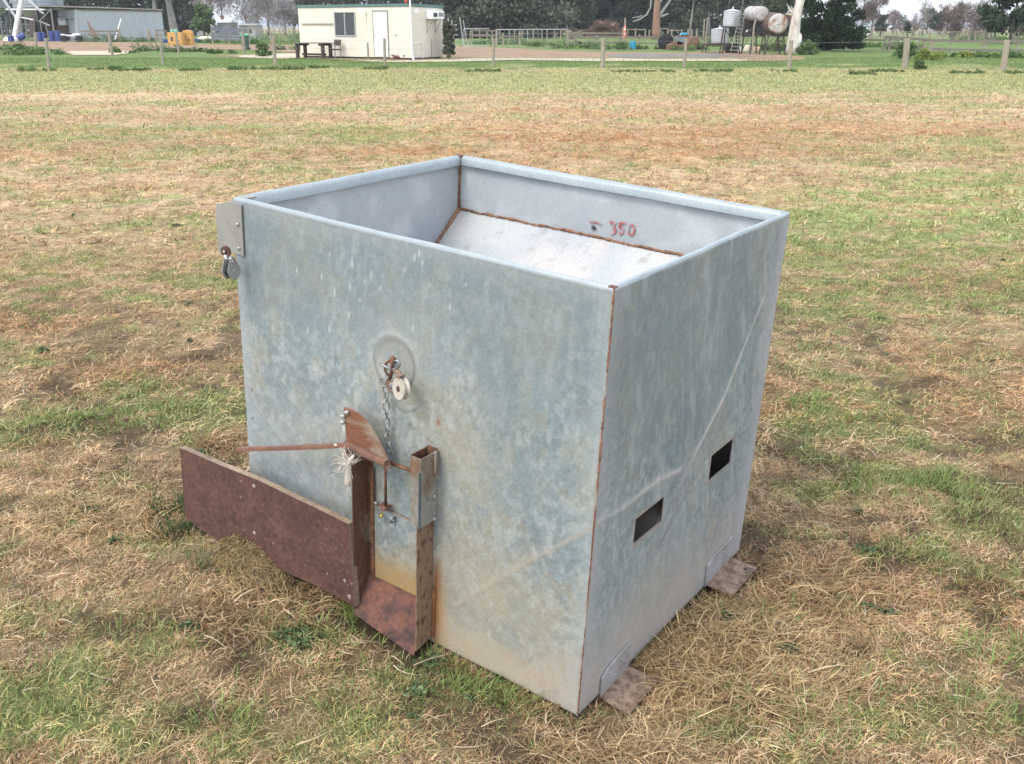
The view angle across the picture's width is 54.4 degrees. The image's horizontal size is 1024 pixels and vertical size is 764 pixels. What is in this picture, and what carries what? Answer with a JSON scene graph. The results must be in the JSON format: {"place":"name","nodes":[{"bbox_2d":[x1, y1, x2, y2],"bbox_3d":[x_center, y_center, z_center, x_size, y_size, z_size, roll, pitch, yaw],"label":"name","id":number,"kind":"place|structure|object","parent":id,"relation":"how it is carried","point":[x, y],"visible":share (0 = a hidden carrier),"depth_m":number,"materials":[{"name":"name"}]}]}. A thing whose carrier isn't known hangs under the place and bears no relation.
{"place":"outdoors","nodes":[
{"label":"outdoors","id":0,"kind":"place"},
{"bbox_2d":[216,16,237,32],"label":"farm house","id":1,"kind":"structure","parent":0,"point":[229,23],"depth_m":179.27,"materials":[{"name":"metal"}]},
{"bbox_2d":[238,24,262,37],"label":"farm house","id":2,"kind":"structure","parent":0,"point":[252,27],"depth_m":141.67,"materials":[{"name":"metal"}]},
{"bbox_2d":[0,40,805,60],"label":"dirt track","id":3,"kind":"structure","parent":0,"point":[460,51],"depth_m":63.14,"materials":[{"name":"soil"}]},
{"bbox_2d":[2,0,49,40],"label":"grain auger","id":4,"kind":"object","parent":3,"relation":"on","point":[17,16],"visible":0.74,"depth_m":113.33,"materials":[{"name":"metal"}]},
{"bbox_2d":[60,31,82,41],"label":"quad bike","id":5,"kind":"object","parent":3,"relation":"on","point":[63,38],"visible":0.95,"depth_m":105.50,"materials":[{"name":"rubber"}]},
{"bbox_2d":[68,51,128,54],"bbox_3d":[-25.802,-20.673,62.480,4.030,0.001,11.316,-8,21,-21],"label":"gravel strip","id":6,"kind":"object","parent":3,"relation":"on","point":[89,52],"visible":0.83,"depth_m":60.61,"materials":[{"name":"gravel"}]},
{"bbox_2d":[167,32,185,44],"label":"yellow crate","id":7,"kind":"object","parent":3,"relation":"on","point":[172,38],"visible":0.77,"depth_m":86.51,"materials":[{"name":"metal"}]},
{"bbox_2d":[182,30,194,44],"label":"yellow crate","id":8,"kind":"object","parent":3,"relation":"on","point":[189,36],"visible":0.7,"depth_m":87.55,"materials":[{"name":"metal"}]},
{"bbox_2d":[239,53,303,58],"bbox_3d":[-13.469,-18.316,55.888,3.833,0.001,10.444,-4,20,-10],"label":"gravel strip","id":9,"kind":"object","parent":3,"relation":"on","point":[293,55],"visible":0.63,"depth_m":54.64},
{"bbox_2d":[255,42,272,55],"bbox_3d":[-13.731,-18.395,55.039,1.042,0.781,0.772,0,20,0],"label":"bush","id":10,"kind":"object","parent":9,"relation":"on","point":[265,52],"visible":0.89,"depth_m":54.89,"materials":[{"name":"green plant"}]},
{"bbox_2d":[293,42,333,58],"bbox_3d":[-10.256,-17.157,51.537,2.000,0.810,0.885,11,22,28],"label":"picnic table","id":11,"kind":"object","parent":3,"relation":"on","point":[323,54],"visible":0.99,"depth_m":51.38,"materials":[{"name":"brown wood"}]},
{"bbox_2d":[297,4,443,58],"bbox_3d":[-7.318,-18.373,52.205,8.071,2.641,2.778,12,23,31],"label":"site cabin","id":12,"kind":"object","parent":3,"relation":"on","point":[365,29],"visible":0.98,"depth_m":50.82,"materials":[{"name":"metal"}]},
{"bbox_2d":[334,12,355,35],"bbox_3d":[-8.627,-18.488,51.397,1.434,1.196,0.050,12,23,31],"label":"window","id":13,"kind":"structure","parent":12,"relation":"in","point":[344,22],"depth_m":51.40,"materials":[{"name":"glass"}]},
{"bbox_2d":[372,10,389,56],"bbox_3d":[-6.645,-17.613,50.314,0.975,2.209,0.095,12,23,31],"label":"door","id":14,"kind":"structure","parent":12,"relation":"in","point":[380,19],"depth_m":50.27,"materials":[{"name":"white paint"}]},
{"bbox_2d":[409,0,414,59],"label":"mast pole","id":15,"kind":"object","parent":3,"relation":"on","point":[411,30],"visible":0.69,"depth_m":49.07,"materials":[{"name":"metal"}]},
{"bbox_2d":[442,21,455,58],"bbox_3d":[-3.232,-17.482,50.871,0.760,1.869,1.113,0,20,0],"label":"bush","id":16,"kind":"object","parent":3,"relation":"on","point":[448,32],"visible":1,"depth_m":50.69,"materials":[{"name":"green plant"}]},
{"bbox_2d":[352,58,748,61],"bbox_3d":[1.937,-16.123,49.756,19.894,0.001,6.174,-2,20,-6],"label":"gravel strip","id":17,"kind":"object","parent":3,"relation":"on","point":[490,59],"visible":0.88,"depth_m":49.74,"materials":[{"name":"gravel"}]},
{"bbox_2d":[607,53,749,56],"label":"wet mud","id":18,"kind":"structure","parent":3,"relation":"on","point":[663,55],"depth_m":56.49,"materials":[{"name":"soil"}]},
{"bbox_2d":[701,27,740,52],"bbox_3d":[13.233,-21.649,62.829,2.242,1.672,1.600,0,20,0],"label":"steel tank","id":19,"kind":"object","parent":3,"relation":"on","point":[716,34],"visible":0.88,"depth_m":62.38,"materials":[{"name":"white paint"}]},
{"bbox_2d":[719,6,741,53],"bbox_3d":[13.276,-21.321,60.345,1.122,2.720,1.056,0,20,0],"label":"steel tank","id":20,"kind":"object","parent":3,"relation":"on","point":[730,18],"visible":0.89,"depth_m":59.86,"materials":[{"name":"metal"}]},
{"bbox_2d":[741,6,768,53],"bbox_3d":[14.467,-20.976,59.363,0.974,2.727,2.142,-3,20,-8],"label":"steel tank","id":21,"kind":"object","parent":3,"relation":"on","point":[757,13],"visible":0.93,"depth_m":58.81,"materials":[{"name":"metal"}]},
{"bbox_2d":[730,9,744,50],"bbox_3d":[13.486,-21.010,59.484,0.744,2.384,0.230,0,20,0],"label":"tank ladder","id":22,"kind":"object","parent":21,"relation":"attached to","point":[738,32],"visible":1,"depth_m":59.42,"materials":[{"name":"grey metal"}]},
{"bbox_2d":[758,12,787,54],"bbox_3d":[15.276,-20.355,58.152,1.404,2.381,2.426,0,20,0],"label":"steel tank","id":23,"kind":"object","parent":3,"relation":"on","point":[774,23],"visible":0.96,"depth_m":57.05,"materials":[{"name":"metal"}]},
{"bbox_2d":[24,21,976,26],"bbox_3d":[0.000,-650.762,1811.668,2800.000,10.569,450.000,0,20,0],"label":"hills","id":24,"kind":"structure","parent":0,"point":[240,23],"depth_m":1661.64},
{"bbox_2d":[1,0,1020,23],"label":"sky","id":25,"kind":"structure","parent":0,"point":[907,7],"materials":[{"name":"white"}]},
{"bbox_2d":[0,27,1023,763],"bbox_3d":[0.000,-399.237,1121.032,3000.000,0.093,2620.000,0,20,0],"label":"ground","id":26,"kind":"structure","parent":0,"point":[684,113],"depth_m":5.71,"materials":[{"name":"plant"}]},
{"bbox_2d":[0,0,12,38],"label":"grain silo","id":27,"kind":"object","parent":26,"relation":"on","point":[3,6],"visible":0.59,"depth_m":123.00,"materials":[{"name":"metal"}]},
{"bbox_2d":[0,1,28,34],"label":"evergreen tree","id":28,"kind":"object","parent":26,"relation":"on","point":[6,14],"visible":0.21,"depth_m":187.85,"materials":[{"name":"green plant"}]},
{"bbox_2d":[11,0,64,39],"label":"grain silo","id":29,"kind":"object","parent":26,"relation":"on","point":[26,5],"visible":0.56,"depth_m":118.02,"materials":[{"name":"metal"}]},
{"bbox_2d":[57,18,69,40],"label":"stored container","id":30,"kind":"object","parent":26,"relation":"on","point":[62,27],"visible":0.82,"depth_m":114.49,"materials":[{"name":"metal"}]},
{"bbox_2d":[62,0,122,9],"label":"evergreen tree","id":31,"kind":"object","parent":26,"relation":"on","point":[98,3],"visible":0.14,"depth_m":174.79,"materials":[{"name":"green plant"}]},
{"bbox_2d":[29,5,164,40],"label":"machinery shed","id":32,"kind":"structure","parent":26,"relation":"on","point":[136,22],"depth_m":111.11,"materials":[{"name":"metal"}]},
{"bbox_2d":[80,29,166,41],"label":"rail fence","id":33,"kind":"object","parent":26,"relation":"on","point":[118,31],"visible":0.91,"depth_m":105.70,"materials":[{"name":"grey wood"}]},
{"bbox_2d":[107,0,177,33],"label":"evergreen tree","id":34,"kind":"object","parent":26,"relation":"on","point":[126,4],"visible":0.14,"depth_m":174.14,"materials":[{"name":"green plant"}]},
{"bbox_2d":[34,31,271,55],"bbox_3d":[-24.718,-21.388,62.879,16.755,1.446,12.895,0,20,0],"label":"wire fence","id":35,"kind":"object","parent":26,"relation":"on","point":[111,46],"visible":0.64,"depth_m":64.39,"materials":[{"name":"grey wood"}]},
{"bbox_2d":[143,0,199,35],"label":"evergreen tree","id":36,"kind":"object","parent":26,"relation":"on","point":[182,8],"visible":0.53,"depth_m":168.76,"materials":[{"name":"green plant"}]},
{"bbox_2d":[165,0,177,31],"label":"gum tree","id":37,"kind":"object","parent":26,"relation":"on","point":[171,19],"visible":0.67,"depth_m":119.87,"materials":[{"name":"grey plant"}]},
{"bbox_2d":[190,1,222,35],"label":"leafy tree","id":38,"kind":"object","parent":26,"relation":"on","point":[203,20],"visible":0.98,"depth_m":149.44,"materials":[{"name":"green plant"}]},
{"bbox_2d":[185,0,229,21],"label":"bare tree","id":39,"kind":"object","parent":26,"relation":"on","point":[196,1],"visible":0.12,"depth_m":200.85,"materials":[{"name":"grey plant"}]},
{"bbox_2d":[189,0,248,23],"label":"bare tree","id":40,"kind":"object","parent":26,"relation":"on","point":[216,11],"visible":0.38,"depth_m":210.69,"materials":[{"name":"grey plant"}]},
{"bbox_2d":[210,24,249,44],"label":"loading panel","id":41,"kind":"object","parent":26,"relation":"on","point":[227,37],"visible":0.82,"depth_m":90.56,"materials":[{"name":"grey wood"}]},
{"bbox_2d":[209,0,269,24],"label":"bare tree","id":42,"kind":"object","parent":26,"relation":"on","point":[230,12],"visible":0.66,"depth_m":201.44,"materials":[{"name":"grey plant"}]},
{"bbox_2d":[207,533,300,594],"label":"dry grass","id":43,"kind":"object","parent":26,"relation":"on","point":[245,563],"visible":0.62,"depth_m":2.92,"materials":[{"name":"plant"}]},
{"bbox_2d":[235,0,275,23],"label":"bare tree","id":44,"kind":"object","parent":26,"relation":"on","point":[248,16],"visible":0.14,"depth_m":214.57,"materials":[{"name":"grey plant"}]},
{"bbox_2d":[238,0,287,34],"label":"bare tree","id":45,"kind":"object","parent":26,"relation":"on","point":[266,4],"visible":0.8,"depth_m":176.74,"materials":[{"name":"grey plant"}]},
{"bbox_2d":[250,26,299,40],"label":"rail fence","id":46,"kind":"object","parent":26,"relation":"on","point":[283,31],"visible":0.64,"depth_m":113.16,"materials":[{"name":"grey wood"}]},
{"bbox_2d":[261,0,298,35],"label":"bare tree","id":47,"kind":"object","parent":26,"relation":"on","point":[287,12],"visible":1,"depth_m":172.88,"materials":[{"name":"grey plant"}]},
{"bbox_2d":[289,0,334,26],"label":"gum tree","id":48,"kind":"object","parent":26,"relation":"on","point":[303,2],"visible":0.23,"depth_m":189.41,"materials":[{"name":"green plant"}]},
{"bbox_2d":[307,0,356,4],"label":"gum tree","id":49,"kind":"object","parent":26,"relation":"on","point":[335,1],"visible":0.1,"depth_m":189.51,"materials":[{"name":"green plant"}]},
{"bbox_2d":[337,0,379,4],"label":"evergreen tree","id":50,"kind":"object","parent":26,"relation":"on","point":[356,1],"visible":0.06,"depth_m":184.18,"materials":[{"name":"green plant"}]},
{"bbox_2d":[365,0,421,3],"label":"evergreen tree","id":51,"kind":"object","parent":26,"relation":"on","point":[384,2],"visible":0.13,"depth_m":174.71,"materials":[{"name":"green plant"}]},
{"bbox_2d":[398,0,442,5],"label":"evergreen tree","id":52,"kind":"object","parent":26,"relation":"on","point":[427,2],"visible":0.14,"depth_m":170.21,"materials":[{"name":"green plant"}]},
{"bbox_2d":[430,0,494,37],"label":"gum tree","id":53,"kind":"object","parent":26,"relation":"on","point":[448,5],"visible":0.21,"depth_m":138.38,"materials":[{"name":"green plant"}]},
{"bbox_2d":[464,28,488,45],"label":"pipe gate","id":54,"kind":"structure","parent":26,"relation":"on","point":[476,34],"depth_m":83.89,"materials":[{"name":"metal"}]},
{"bbox_2d":[180,154,789,715],"bbox_3d":[-0.087,0.023,2.939,1.507,1.119,1.061,17,27,32],"label":"feed bin","id":55,"kind":"object","parent":26,"relation":"on","point":[530,398],"visible":1,"depth_m":2.57,"materials":[{"name":"metal"}]},
{"bbox_2d":[329,446,359,493],"bbox_3d":[-0.426,0.234,2.567,0.071,0.145,0.082,17,27,32],"label":"rope end","id":56,"kind":"object","parent":55,"relation":"attached to","point":[347,464],"visible":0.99,"depth_m":2.56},
{"bbox_2d":[444,0,541,37],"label":"gum tree","id":57,"kind":"object","parent":26,"relation":"on","point":[497,10],"visible":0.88,"depth_m":134.79,"materials":[{"name":"green plant"}]},
{"bbox_2d":[470,29,520,44],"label":"rail fence","id":58,"kind":"object","parent":26,"relation":"on","point":[495,35],"visible":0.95,"depth_m":87.07,"materials":[{"name":"grey wood"}]},
{"bbox_2d":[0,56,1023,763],"bbox_3d":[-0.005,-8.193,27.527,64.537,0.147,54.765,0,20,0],"label":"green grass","id":59,"kind":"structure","parent":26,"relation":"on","point":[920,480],"depth_m":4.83,"materials":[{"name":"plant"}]},
{"bbox_2d":[0,31,1023,720],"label":"weeds","id":60,"kind":"object","parent":26,"relation":"on","point":[24,49],"visible":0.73,"depth_m":38.73,"materials":[{"name":"green plant"}]},
{"bbox_2d":[497,29,526,46],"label":"pipe gate","id":61,"kind":"structure","parent":26,"relation":"on","point":[508,42],"depth_m":82.21,"materials":[{"name":"metal"}]},
{"bbox_2d":[472,30,560,38],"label":"rail fence","id":62,"kind":"object","parent":26,"relation":"on","point":[522,34],"visible":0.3,"depth_m":127.46,"materials":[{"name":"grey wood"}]},
{"bbox_2d":[44,36,1010,69],"bbox_3d":[-0.018,-13.389,40.616,38.321,1.367,2.549,2,20,4],"label":"wire fence","id":63,"kind":"object","parent":26,"relation":"on","point":[1004,58],"visible":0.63,"depth_m":40.51,"materials":[{"name":"grey wood"}]},
{"bbox_2d":[490,0,579,37],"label":"gum tree","id":64,"kind":"object","parent":26,"relation":"on","point":[555,14],"visible":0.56,"depth_m":137.45,"materials":[{"name":"green plant"}]},
{"bbox_2d":[527,29,566,46],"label":"pipe gate","id":65,"kind":"structure","parent":26,"relation":"on","point":[537,33],"depth_m":81.97,"materials":[{"name":"metal"}]},
{"bbox_2d":[557,0,597,36],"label":"gum tree","id":66,"kind":"object","parent":26,"relation":"on","point":[584,20],"visible":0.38,"depth_m":159.06,"materials":[{"name":"green plant"}]},
{"bbox_2d":[566,30,624,48],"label":"rail fence","id":67,"kind":"object","parent":26,"relation":"on","point":[596,37],"visible":0.76,"depth_m":74.79,"materials":[{"name":"grey wood"}]},
{"bbox_2d":[585,18,628,35],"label":"brush heap","id":68,"kind":"object","parent":26,"relation":"on","point":[607,25],"visible":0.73,"depth_m":140.78,"materials":[{"name":"brown plant"}]},
{"bbox_2d":[579,0,644,35],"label":"evergreen tree","id":69,"kind":"object","parent":26,"relation":"on","point":[609,10],"visible":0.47,"depth_m":165.46,"materials":[{"name":"green plant"}]},
{"bbox_2d":[571,28,697,35],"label":"rail fence","id":70,"kind":"object","parent":26,"relation":"on","point":[668,30],"visible":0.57,"depth_m":141.44,"materials":[{"name":"grey wood"}]},
{"bbox_2d":[613,0,673,35],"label":"evergreen tree","id":71,"kind":"object","parent":26,"relation":"on","point":[643,7],"visible":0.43,"depth_m":172.53,"materials":[{"name":"green plant"}]},
{"bbox_2d":[632,0,670,38],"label":"gum tree","id":72,"kind":"object","parent":26,"relation":"on","point":[657,14],"visible":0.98,"depth_m":123.80,"materials":[{"name":"beige plant"}]},
{"bbox_2d":[633,0,687,34],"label":"evergreen tree","id":73,"kind":"object","parent":26,"relation":"on","point":[671,6],"visible":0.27,"depth_m":173.62,"materials":[{"name":"green plant"}]},
{"bbox_2d":[622,19,710,46],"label":"rail fence","id":74,"kind":"object","parent":26,"relation":"on","point":[703,37],"visible":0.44,"depth_m":78.98,"materials":[{"name":"brown wood"}]},
{"bbox_2d":[658,33,699,48],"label":"old grader","id":75,"kind":"object","parent":26,"relation":"on","point":[666,41],"visible":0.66,"depth_m":70.18,"materials":[{"name":"metal"}]},
{"bbox_2d":[666,0,719,35],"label":"gum tree","id":76,"kind":"object","parent":26,"relation":"on","point":[685,7],"visible":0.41,"depth_m":165.35,"materials":[{"name":"green plant"}]},
{"bbox_2d":[694,0,721,35],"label":"gum tree","id":77,"kind":"object","parent":26,"relation":"on","point":[710,5],"visible":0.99,"depth_m":149.08,"materials":[{"name":"green plant"}]},
{"bbox_2d":[692,0,747,36],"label":"gum tree","id":78,"kind":"object","parent":26,"relation":"on","point":[724,6],"visible":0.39,"depth_m":160.05,"materials":[{"name":"green plant"}]},
{"bbox_2d":[727,0,763,34],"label":"gum tree","id":79,"kind":"object","parent":26,"relation":"on","point":[738,4],"visible":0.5,"depth_m":153.16,"materials":[{"name":"green plant"}]},
{"bbox_2d":[732,0,785,35],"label":"gum tree","id":80,"kind":"object","parent":26,"relation":"on","point":[749,25],"visible":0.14,"depth_m":164.35,"materials":[{"name":"green plant"}]},
{"bbox_2d":[760,0,804,52],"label":"white gum","id":81,"kind":"object","parent":26,"relation":"on","point":[794,35],"visible":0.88,"depth_m":61.81,"materials":[{"name":"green plant"}]},
{"bbox_2d":[775,14,791,51],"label":"steel tank","id":82,"kind":"object","parent":26,"relation":"on","point":[789,17],"visible":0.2,"depth_m":65.53,"materials":[{"name":"metal"}]},
{"bbox_2d":[747,0,821,35],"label":"evergreen tree","id":83,"kind":"object","parent":26,"relation":"on","point":[785,11],"visible":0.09,"depth_m":166.90,"materials":[{"name":"green plant"}]},
{"bbox_2d":[795,39,821,54],"bbox_3d":[17.524,-19.784,58.775,1.632,0.884,1.129,0,20,0],"label":"bush","id":84,"kind":"object","parent":26,"relation":"on","point":[808,47],"visible":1,"depth_m":58.61,"materials":[{"name":"green plant"}]},
{"bbox_2d":[800,0,870,50],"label":"evergreen tree","id":85,"kind":"object","parent":26,"relation":"on","point":[833,27],"visible":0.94,"depth_m":66.59,"materials":[{"name":"green plant"}]},
{"bbox_2d":[852,0,880,27],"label":"bare tree","id":86,"kind":"object","parent":26,"relation":"on","point":[860,6],"visible":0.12,"depth_m":149.90,"materials":[{"name":"grey plant"}]},
{"bbox_2d":[857,0,891,37],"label":"bare tree","id":87,"kind":"object","parent":26,"relation":"on","point":[874,4],"visible":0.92,"depth_m":139.92,"materials":[{"name":"grey plant"}]},
{"bbox_2d":[874,14,889,35],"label":"leafy tree","id":88,"kind":"object","parent":26,"relation":"on","point":[880,25],"visible":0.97,"depth_m":164.09,"materials":[{"name":"green plant"}]},
{"bbox_2d":[885,9,904,30],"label":"leafy tree","id":89,"kind":"object","parent":26,"relation":"on","point":[894,15],"visible":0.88,"depth_m":243.40,"materials":[{"name":"grey plant"}]},
{"bbox_2d":[890,42,918,58],"bbox_3d":[20.303,-17.144,51.249,1.534,0.980,1.090,0,20,0],"label":"bush","id":90,"kind":"object","parent":26,"relation":"on","point":[914,48],"visible":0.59,"depth_m":51.11,"materials":[{"name":"green plant"}]},
{"bbox_2d":[883,35,929,50],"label":"rail fence","id":91,"kind":"object","parent":26,"relation":"on","point":[889,44],"visible":0.64,"depth_m":66.61,"materials":[{"name":"grey wood"}]},
{"bbox_2d":[908,11,921,35],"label":"bare tree","id":92,"kind":"object","parent":26,"relation":"on","point":[913,22],"visible":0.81,"depth_m":173.62,"materials":[{"name":"grey plant"}]},
{"bbox_2d":[913,58,927,68],"bbox_3d":[15.844,-12.335,38.595,0.555,0.440,0.521,0,20,0],"label":"bush","id":93,"kind":"object","parent":26,"relation":"on","point":[919,63],"visible":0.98,"depth_m":38.52,"materials":[{"name":"green plant"}]},
{"bbox_2d":[914,47,931,59],"bbox_3d":[20.456,-16.298,49.406,0.906,0.625,0.779,0,20,0],"label":"bush","id":94,"kind":"object","parent":26,"relation":"on","point":[923,55],"visible":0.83,"depth_m":49.28,"materials":[{"name":"green plant"}]},
{"bbox_2d":[918,0,933,35],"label":"bare tree","id":95,"kind":"object","parent":26,"relation":"on","point":[925,16],"visible":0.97,"depth_m":178.15,"materials":[{"name":"grey plant"}]},
{"bbox_2d":[917,7,937,33],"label":"leafy tree","id":96,"kind":"object","parent":26,"relation":"on","point":[931,12],"visible":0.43,"depth_m":215.45,"materials":[{"name":"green plant"}]},
{"bbox_2d":[870,30,986,41],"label":"rail fence","id":97,"kind":"object","parent":26,"relation":"on","point":[912,31],"visible":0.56,"depth_m":105.68,"materials":[{"name":"grey wood"}]},
{"bbox_2d":[927,11,944,30],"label":"leafy tree","id":98,"kind":"object","parent":26,"relation":"on","point":[938,17],"visible":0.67,"depth_m":201.96,"materials":[{"name":"green plant"}]},
{"bbox_2d":[927,51,945,60],"bbox_3d":[20.678,-15.894,48.472,0.848,0.492,0.816,0,20,0],"label":"bush","id":99,"kind":"object","parent":26,"relation":"on","point":[934,55],"visible":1,"depth_m":48.34,"materials":[{"name":"green plant"}]},
{"bbox_2d":[934,0,973,38],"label":"bare tree","id":100,"kind":"object","parent":26,"relation":"on","point":[955,24],"visible":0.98,"depth_m":110.43,"materials":[{"name":"grey plant"}]},
{"bbox_2d":[955,50,975,57],"bbox_3d":[24.242,-17.534,53.196,0.974,0.400,0.771,-12,23,-30],"label":"bush","id":101,"kind":"object","parent":26,"relation":"on","point":[965,53],"visible":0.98,"depth_m":53.14,"materials":[{"name":"green plant"}]},
{"bbox_2d":[940,0,993,37],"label":"bare tree","id":102,"kind":"object","parent":26,"relation":"on","point":[973,23],"visible":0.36,"depth_m":123.70,"materials":[{"name":"grey plant"}]},
{"bbox_2d":[929,39,1023,52],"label":"rail fence","id":103,"kind":"object","parent":26,"relation":"on","point":[949,49],"visible":0.76,"depth_m":61.90,"materials":[{"name":"grey wood"}]},
{"bbox_2d":[947,31,1023,42],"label":"rail fence","id":104,"kind":"object","parent":26,"relation":"on","point":[985,32],"visible":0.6,"depth_m":98.20,"materials":[{"name":"grey wood"}]},
{"bbox_2d":[976,0,1023,43],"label":"leafy tree","id":105,"kind":"object","parent":26,"relation":"on","point":[994,19],"visible":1,"depth_m":92.81,"materials":[{"name":"green plant"}]},
{"bbox_2d":[1004,21,1023,35],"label":"leafy tree","id":106,"kind":"object","parent":26,"relation":"on","point":[1020,27],"visible":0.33,"depth_m":110.86,"materials":[{"name":"green plant"}]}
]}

